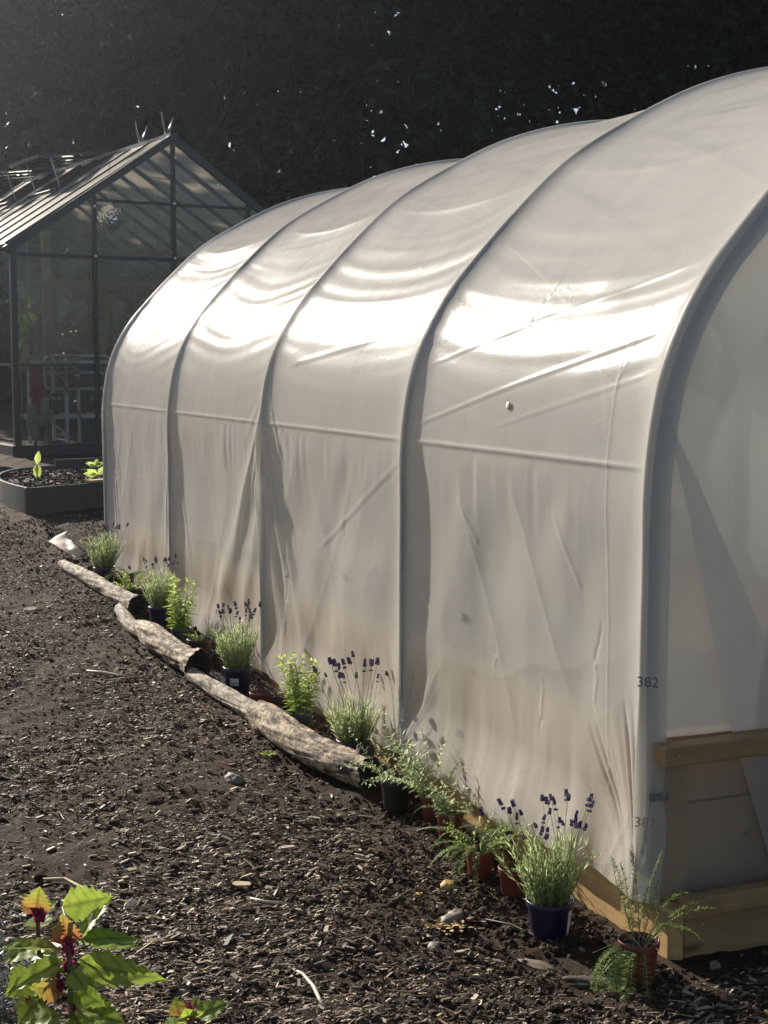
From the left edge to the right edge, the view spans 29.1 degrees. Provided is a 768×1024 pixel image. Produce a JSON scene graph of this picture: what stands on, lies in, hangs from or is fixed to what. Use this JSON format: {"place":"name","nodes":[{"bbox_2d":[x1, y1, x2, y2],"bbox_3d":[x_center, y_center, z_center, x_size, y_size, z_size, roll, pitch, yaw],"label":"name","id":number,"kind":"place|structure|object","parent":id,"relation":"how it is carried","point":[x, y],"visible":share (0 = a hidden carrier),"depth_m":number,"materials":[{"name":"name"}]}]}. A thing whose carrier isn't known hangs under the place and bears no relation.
{"place":"outdoors","nodes":[
{"label":"outdoors","id":0,"kind":"place"},
{"bbox_2d":[91,390,102,413],"bbox_3d":[-3.366,-1.321,17.606,0.217,0.309,0.210,0,6,0],"label":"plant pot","id":1,"kind":"object","parent":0,"point":[93,401],"visible":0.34,"depth_m":17.54,"materials":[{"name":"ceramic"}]},
{"bbox_2d":[5,12,695,352],"label":"sky","id":2,"kind":"structure","parent":0,"point":[575,109],"materials":[{"name":"black"}]},
{"bbox_2d":[0,374,767,1023],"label":"ground","id":3,"kind":"structure","parent":0,"point":[78,858],"depth_m":4.98,"materials":[{"name":"brown soil"}]},
{"bbox_2d":[18,294,36,445],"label":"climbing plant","id":4,"kind":"object","parent":3,"relation":"on","point":[26,301],"visible":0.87,"depth_m":16.45,"materials":[{"name":"green plant"}]},
{"bbox_2d":[23,607,35,611],"bbox_3d":[-1.999,0.549,8.358,0.071,0.024,0.044,7,21,-18],"label":"bark chip","id":5,"kind":"object","parent":3,"relation":"on","point":[29,609],"visible":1,"depth_m":8.35,"materials":[{"name":"beige wood"}]},
{"bbox_2d":[4,886,59,1022],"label":"orach plant","id":6,"kind":"object","parent":3,"relation":"on","point":[37,905],"visible":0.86,"depth_m":2.89,"materials":[{"name":"green plant"}]},
{"bbox_2d":[0,904,66,1023],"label":"plant","id":7,"kind":"object","parent":3,"relation":"on","point":[4,973],"visible":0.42,"depth_m":3.60,"materials":[{"name":"green plant"}]},
{"bbox_2d":[31,421,39,444],"bbox_3d":[-3.908,-0.851,16.639,0.088,0.350,0.191,0,6,-2],"label":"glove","id":8,"kind":"object","parent":3,"relation":"on","point":[35,435],"visible":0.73,"depth_m":16.56,"materials":[{"name":"fabric"}]},
{"bbox_2d":[0,457,103,514],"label":"raised bed","id":9,"kind":"object","parent":3,"relation":"on","point":[61,485],"visible":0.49,"depth_m":12.41,"materials":[{"name":"grey metal"}]},
{"bbox_2d":[33,451,40,483],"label":"seedling","id":10,"kind":"object","parent":9,"relation":"in","point":[37,468],"visible":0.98,"depth_m":12.65,"materials":[{"name":"green plant"}]},
{"bbox_2d":[83,467,102,477],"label":"seedling","id":11,"kind":"object","parent":9,"relation":"in","point":[92,473],"visible":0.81,"depth_m":12.96,"materials":[{"name":"green plant"}]},
{"bbox_2d":[86,459,102,469],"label":"seedling","id":12,"kind":"object","parent":9,"relation":"in","point":[97,463],"visible":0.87,"depth_m":13.86,"materials":[{"name":"green plant"}]},
{"bbox_2d":[31,531,83,557],"bbox_3d":[-2.179,0.224,10.012,0.282,0.147,0.358,-6,8,-45],"label":"trowel","id":13,"kind":"object","parent":3,"relation":"on","point":[65,543],"visible":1,"depth_m":10.03,"materials":[{"name":"silver metal"}]},
{"bbox_2d":[20,358,108,443],"bbox_3d":[-3.640,-1.325,17.433,1.360,0.980,0.525,-4,7,-31],"label":"shelf rack","id":14,"kind":"object","parent":3,"relation":"on","point":[66,415],"visible":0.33,"depth_m":17.13,"materials":[{"name":"white metal"}]},
{"bbox_2d":[44,389,63,414],"bbox_3d":[-3.866,-1.290,17.295,0.240,0.311,0.213,0,6,0],"label":"plant pot","id":15,"kind":"object","parent":14,"relation":"on","point":[54,404],"visible":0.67,"depth_m":17.25,"materials":[{"name":"plastic"}]},
{"bbox_2d":[74,391,90,413],"bbox_3d":[-3.565,-1.293,17.492,0.234,0.276,0.279,-2,6,-21],"label":"plant pot","id":16,"kind":"object","parent":14,"relation":"on","point":[83,406],"visible":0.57,"depth_m":17.43,"materials":[{"name":"plastic"}]},
{"bbox_2d":[43,354,109,441],"bbox_3d":[-3.522,-1.312,17.090,0.831,1.006,0.036,-4,7,-31],"label":"tube frame","id":17,"kind":"object","parent":3,"relation":"on","point":[45,372],"visible":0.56,"depth_m":17.05,"materials":[{"name":"white metal"}]},
{"bbox_2d":[43,877,121,907],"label":"dry stalk","id":18,"kind":"object","parent":3,"relation":"on","point":[71,882],"visible":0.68,"depth_m":4.51,"materials":[{"name":"plant"}]},
{"bbox_2d":[1,884,167,1023],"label":"orach plant","id":19,"kind":"object","parent":3,"relation":"on","point":[85,906],"visible":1,"depth_m":2.84,"materials":[{"name":"green plant"}]},
{"bbox_2d":[58,560,145,612],"bbox_3d":[-1.746,0.441,9.023,0.108,0.139,1.512,-3,7,-28],"label":"log","id":20,"kind":"object","parent":3,"relation":"on","point":[132,602],"visible":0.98,"depth_m":8.77,"materials":[{"name":"brown wood"}]},
{"bbox_2d":[79,519,128,581],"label":"potted lavender","id":21,"kind":"object","parent":3,"relation":"on","point":[104,563],"visible":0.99,"depth_m":9.15,"materials":[{"name":"green plant"}]},
{"bbox_2d":[36,230,177,444],"bbox_3d":[-3.283,-2.093,18.152,2.000,2.600,0.130,-4,7,-31],"label":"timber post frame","id":22,"kind":"object","parent":3,"relation":"on","point":[46,283],"visible":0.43,"depth_m":17.77,"materials":[{"name":"brown wood"}]},
{"bbox_2d":[86,670,133,677],"bbox_3d":[-1.292,0.764,6.999,0.263,0.018,0.022,3,6,24],"label":"stick","id":23,"kind":"object","parent":3,"relation":"on","point":[104,672],"visible":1,"depth_m":7.00,"materials":[{"name":"beige wood"}]},
{"bbox_2d":[0,0,241,413],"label":"tree","id":24,"kind":"object","parent":3,"relation":"on","point":[42,100],"visible":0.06,"depth_m":28.79,"materials":[{"name":"green plant"}]},
{"bbox_2d":[114,602,137,637],"bbox_3d":[-1.370,0.583,7.956,0.081,0.107,0.597,-2,6,-21],"label":"log","id":25,"kind":"object","parent":3,"relation":"on","point":[126,618],"visible":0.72,"depth_m":7.94,"materials":[{"name":"brown wood"}]},
{"bbox_2d":[103,566,148,586],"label":"potted fern","id":26,"kind":"object","parent":3,"relation":"on","point":[131,577],"visible":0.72,"depth_m":9.00,"materials":[{"name":"green plant"}]},
{"bbox_2d":[124,899,136,907],"bbox_3d":[-0.743,1.148,4.341,0.021,0.017,0.055,3,7,27],"label":"bark chip","id":27,"kind":"object","parent":3,"relation":"on","point":[131,903],"visible":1,"depth_m":4.33,"materials":[{"name":"grey wood"}]},
{"bbox_2d":[0,112,265,456],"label":"greenhouse","id":28,"kind":"object","parent":3,"relation":"on","point":[138,176],"visible":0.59,"depth_m":17.80,"materials":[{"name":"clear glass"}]},
{"bbox_2d":[21,345,34,369],"bbox_3d":[-3.953,-1.711,16.444,0.151,0.278,0.070,-2,6,-17],"label":"glove","id":29,"kind":"object","parent":28,"relation":"hanging from","point":[26,356],"visible":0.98,"depth_m":16.41,"materials":[{"name":"fabric"}]},
{"bbox_2d":[26,404,42,434],"bbox_3d":[-3.909,-1.034,16.569,0.191,0.350,0.088,-3,7,-28],"label":"glove","id":30,"kind":"object","parent":28,"relation":"hanging from","point":[32,417],"visible":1,"depth_m":16.52,"materials":[{"name":"fabric"}]},
{"bbox_2d":[29,367,43,399],"bbox_3d":[-3.874,-1.433,16.547,0.091,0.362,0.197,6,8,44],"label":"glove","id":31,"kind":"object","parent":28,"relation":"hanging from","point":[35,381],"visible":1,"depth_m":16.49,"materials":[{"name":"red fabric"}]},
{"bbox_2d":[36,384,44,414],"bbox_3d":[-3.842,-1.262,16.617,0.085,0.338,0.184,2,6,21],"label":"glove","id":32,"kind":"object","parent":28,"relation":"hanging from","point":[40,395],"visible":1,"depth_m":16.55,"materials":[{"name":"red fabric"}]},
{"bbox_2d":[39,397,54,426],"bbox_3d":[-3.784,-1.122,16.618,0.178,0.326,0.082,-1,6,-11],"label":"glove","id":33,"kind":"object","parent":28,"relation":"hanging from","point":[45,412],"visible":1,"depth_m":16.59,"materials":[{"name":"green fabric"}]},
{"bbox_2d":[97,163,123,230],"bbox_3d":[-3.145,-3.616,17.001,0.309,0.774,0.307,-2,6,-23],"label":"disco ball","id":34,"kind":"object","parent":28,"relation":"hanging from","point":[110,215],"visible":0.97,"depth_m":16.93,"materials":[{"name":"metal"}]},
{"bbox_2d":[156,187,192,254],"bbox_3d":[-2.366,-3.429,17.709,0.750,0.891,0.173,-3,7,-28],"label":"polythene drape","id":35,"kind":"object","parent":28,"relation":"hanging from","point":[165,207],"visible":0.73,"depth_m":17.58,"materials":[{"name":"white plastic"}]},
{"bbox_2d":[113,565,155,594],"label":"potted creeper","id":36,"kind":"object","parent":3,"relation":"on","point":[137,588],"visible":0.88,"depth_m":8.66,"materials":[{"name":"green plant"}]},
{"bbox_2d":[128,553,179,627],"bbox_3d":[-1.250,0.425,8.057,0.286,0.404,0.264,-1,6,-12],"label":"potted lavender","id":37,"kind":"object","parent":3,"relation":"on","point":[158,602],"visible":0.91,"depth_m":8.03,"materials":[{"name":"green plant"}]},
{"bbox_2d":[133,620,211,674],"bbox_3d":[-1.077,0.669,7.353,0.144,0.168,0.986,-3,7,-27],"label":"log","id":38,"kind":"object","parent":3,"relation":"on","point":[165,644],"visible":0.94,"depth_m":7.17,"materials":[{"name":"brown wood"}]},
{"bbox_2d":[164,576,198,643],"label":"potted herb","id":39,"kind":"object","parent":3,"relation":"on","point":[180,628],"visible":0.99,"depth_m":7.58,"materials":[{"name":"green plant"}]},
{"bbox_2d":[165,996,228,1023],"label":"orach plant","id":40,"kind":"object","parent":3,"relation":"on","point":[188,1011],"visible":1,"depth_m":2.88,"materials":[{"name":"green plant"}]},
{"bbox_2d":[184,628,218,655],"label":"potted seedling","id":41,"kind":"object","parent":3,"relation":"on","point":[203,642],"visible":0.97,"depth_m":7.30,"materials":[{"name":"brown plastic"}]},
{"bbox_2d":[0,0,411,360],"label":"tree","id":42,"kind":"object","parent":3,"relation":"on","point":[206,129],"visible":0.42,"depth_m":22.39,"materials":[{"name":"green plant"}]},
{"bbox_2d":[185,667,254,719],"bbox_3d":[-0.694,0.813,6.546,0.094,0.098,0.920,-3,7,-26],"label":"log","id":43,"kind":"object","parent":3,"relation":"on","point":[236,701],"visible":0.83,"depth_m":6.53,"materials":[{"name":"brown wood"}]},
{"bbox_2d":[224,772,243,783],"bbox_3d":[-0.558,0.993,5.505,0.084,0.045,0.065,4,7,37],"label":"stone","id":44,"kind":"object","parent":3,"relation":"on","point":[232,778],"visible":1,"depth_m":5.49,"materials":[{"name":"grey stone"}]},
{"bbox_2d":[212,599,261,692],"bbox_3d":[-0.669,0.609,6.780,0.230,0.424,0.251,5,8,42],"label":"potted lavender","id":45,"kind":"object","parent":3,"relation":"on","point":[237,666],"visible":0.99,"depth_m":6.75,"materials":[{"name":"green plant"}]},
{"bbox_2d":[232,881,250,886],"bbox_3d":[-0.434,1.133,4.510,0.064,0.011,0.027,1,6,10],"label":"bark chip","id":46,"kind":"object","parent":3,"relation":"on","point":[240,883],"visible":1,"depth_m":4.50,"materials":[{"name":"wood"}]},
{"bbox_2d":[234,906,255,914],"bbox_3d":[-0.405,1.166,4.316,0.063,0.028,0.037,-1,6,-6],"label":"stone","id":47,"kind":"object","parent":3,"relation":"on","point":[251,910],"visible":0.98,"depth_m":4.31,"materials":[{"name":"stone"}]},
{"bbox_2d":[249,689,271,702],"bbox_3d":[-0.539,0.827,6.462,0.098,0.088,0.098,0,6,-2],"label":"plant pot","id":48,"kind":"object","parent":3,"relation":"on","point":[256,695],"visible":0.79,"depth_m":6.43,"materials":[{"name":"plastic"}]},
{"bbox_2d":[249,897,286,903],"bbox_3d":[-0.345,1.152,4.385,0.116,0.010,0.021,1,6,14],"label":"stick","id":49,"kind":"object","parent":3,"relation":"on","point":[269,901],"visible":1,"depth_m":4.38,"materials":[{"name":"grey wood"}]},
{"bbox_2d":[262,750,276,755],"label":"weed","id":50,"kind":"object","parent":3,"relation":"on","point":[269,752],"visible":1,"depth_m":5.82,"materials":[{"name":"green plant"}]},
{"bbox_2d":[273,651,321,727],"bbox_3d":[-0.355,0.736,6.132,0.202,0.370,0.235,-1,6,-5],"label":"potted herb","id":51,"kind":"object","parent":3,"relation":"on","point":[298,711],"visible":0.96,"depth_m":6.09,"materials":[{"name":"green plant"}]},
{"bbox_2d":[291,968,325,1009],"bbox_3d":[-0.198,1.225,3.838,0.036,0.014,0.292,-3,7,-25],"label":"stick","id":52,"kind":"object","parent":3,"relation":"on","point":[310,982],"visible":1,"depth_m":3.83,"materials":[{"name":"beige wood"}]},
{"bbox_2d":[246,700,386,790],"bbox_3d":[-0.305,0.904,5.801,0.167,0.162,0.977,-4,7,-31],"label":"log","id":53,"kind":"object","parent":3,"relation":"on","point":[282,729],"visible":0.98,"depth_m":5.63,"materials":[{"name":"brown wood"}]},
{"bbox_2d":[312,651,387,749],"bbox_3d":[-0.102,0.768,5.700,0.279,0.436,0.237,-5,7,-38],"label":"potted lavender","id":54,"kind":"object","parent":3,"relation":"on","point":[359,727],"visible":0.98,"depth_m":5.67,"materials":[{"name":"green plant"}]},
{"bbox_2d":[0,510,767,1023],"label":"wood chips","id":55,"kind":"object","parent":3,"relation":"on","point":[178,964],"visible":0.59,"depth_m":4.49,"materials":[{"name":"brown wood"}]},
{"bbox_2d":[0,0,767,412],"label":"woodland","id":56,"kind":"object","parent":3,"relation":"on","point":[80,342],"visible":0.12,"depth_m":27.08,"materials":[{"name":"green plant"}]},
{"bbox_2d":[340,713,431,814],"bbox_3d":[0.005,0.892,5.199,0.318,0.335,0.427,0,6,-3],"label":"potted plant","id":57,"kind":"object","parent":3,"relation":"on","point":[395,799],"visible":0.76,"depth_m":5.18,"materials":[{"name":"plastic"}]},
{"bbox_2d":[393,876,415,882],"bbox_3d":[0.065,1.138,4.588,0.078,0.019,0.036,1,6,6],"label":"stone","id":58,"kind":"object","parent":3,"relation":"on","point":[400,877],"visible":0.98,"depth_m":4.58,"materials":[{"name":"stone"}]},
{"bbox_2d":[383,725,460,825],"bbox_3d":[0.162,0.903,5.124,0.340,0.340,0.322,2,6,16],"label":"potted herb","id":59,"kind":"object","parent":3,"relation":"on","point":[428,814],"visible":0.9,"depth_m":5.08,"materials":[{"name":"plant"}]},
{"bbox_2d":[426,934,439,948],"bbox_3d":[0.136,1.200,4.112,0.046,0.032,0.107,-1,6,-9],"label":"stone","id":60,"kind":"object","parent":3,"relation":"on","point":[433,943],"visible":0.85,"depth_m":4.08,"materials":[{"name":"grey stone"}]},
{"bbox_2d":[101,66,767,959],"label":"polytunnel","id":61,"kind":"structure","parent":3,"relation":"on","point":[471,450],"depth_m":5.04,"materials":[{"name":"plastic"}]},
{"bbox_2d":[667,728,767,893],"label":"panel","id":62,"kind":"object","parent":61,"relation":"attached to","point":[721,811],"visible":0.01,"depth_m":4.28,"materials":[{"name":"white plastic"}]},
{"bbox_2d":[420,917,473,932],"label":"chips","id":63,"kind":"object","parent":3,"relation":"on","point":[440,924],"visible":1,"depth_m":4.21,"materials":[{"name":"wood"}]},
{"bbox_2d":[414,779,480,840],"bbox_3d":[0.217,0.994,4.910,0.187,0.217,0.221,-3,7,-29],"label":"potted herb","id":64,"kind":"object","parent":3,"relation":"on","point":[452,815],"visible":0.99,"depth_m":4.90,"materials":[{"name":"plant"}]},
{"bbox_2d":[440,880,454,891],"bbox_3d":[0.192,1.147,4.527,0.058,0.041,0.046,-6,8,-43],"label":"stone","id":65,"kind":"object","parent":3,"relation":"on","point":[446,884],"visible":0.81,"depth_m":4.51,"materials":[{"name":"beige stone"}]},
{"bbox_2d":[439,909,463,929],"bbox_3d":[0.194,1.177,4.276,0.054,0.045,0.126,4,7,34],"label":"stone","id":66,"kind":"object","parent":3,"relation":"on","point":[457,915],"visible":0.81,"depth_m":4.26,"materials":[{"name":"grey stone"}]},
{"bbox_2d":[219,0,716,208],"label":"tree","id":67,"kind":"object","parent":3,"relation":"on","point":[449,50],"visible":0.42,"depth_m":21.56,"materials":[{"name":"green plant"}]},
{"bbox_2d":[416,808,536,898],"bbox_3d":[0.299,1.044,4.583,0.355,0.218,0.346,-1,6,-7],"label":"potted yarrow","id":68,"kind":"object","parent":3,"relation":"on","point":[479,859],"visible":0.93,"depth_m":4.57,"materials":[{"name":"plant"}]},
{"bbox_2d":[459,818,532,863],"bbox_3d":[0.411,1.032,4.707,0.261,0.203,0.247,4,7,37],"label":"potted yarrow","id":69,"kind":"object","parent":3,"relation":"on","point":[507,853],"visible":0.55,"depth_m":4.69,"materials":[{"name":"plant"}]},
{"bbox_2d":[486,845,526,898],"bbox_3d":[0.383,1.093,4.441,0.156,0.154,0.128,0,6,2],"label":"potted yarrow","id":70,"kind":"object","parent":3,"relation":"on","point":[509,887],"visible":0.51,"depth_m":4.42,"materials":[{"name":"ceramic"}]},
{"bbox_2d":[485,919,562,947],"bbox_3d":[0.402,1.187,4.186,0.282,0.010,0.028,6,8,44],"label":"stick","id":71,"kind":"object","parent":3,"relation":"on","point":[517,927],"visible":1,"depth_m":4.23,"materials":[{"name":"brown wood"}]},
{"bbox_2d":[518,958,556,971],"bbox_3d":[0.414,1.221,3.990,0.125,0.017,0.042,9,16,42],"label":"bark chip","id":72,"kind":"object","parent":3,"relation":"on","point":[535,964],"visible":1,"depth_m":3.98,"materials":[{"name":"brown wood"}]},
{"bbox_2d":[479,789,599,939],"bbox_3d":[0.442,0.995,4.171,0.329,0.419,0.283,-2,6,-22],"label":"potted lavender","id":73,"kind":"object","parent":3,"relation":"on","point":[550,908],"visible":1,"depth_m":4.14,"materials":[{"name":"green plant"}]},
{"bbox_2d":[562,975,631,987],"bbox_3d":[0.563,1.233,3.880,0.197,0.026,0.066,1,12,6],"label":"bark chip","id":74,"kind":"object","parent":3,"relation":"on","point":[577,981],"visible":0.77,"depth_m":3.87,"materials":[{"name":"grey wood"}]},
{"bbox_2d":[484,0,767,136],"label":"tree","id":75,"kind":"object","parent":3,"relation":"on","point":[696,21],"visible":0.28,"depth_m":22.06,"materials":[{"name":"green plant"}]},
{"bbox_2d":[590,846,723,1002],"bbox_3d":[0.677,1.093,3.908,0.380,0.400,0.290,-4,7,-33],"label":"potted yarrow","id":76,"kind":"object","parent":3,"relation":"on","point":[637,952],"visible":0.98,"depth_m":3.86,"materials":[{"name":"plant"}]},
{"bbox_2d":[676,0,767,88],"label":"tree","id":77,"kind":"object","parent":3,"relation":"on","point":[744,21],"visible":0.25,"depth_m":22.13,"materials":[{"name":"green plant"}]}
]}

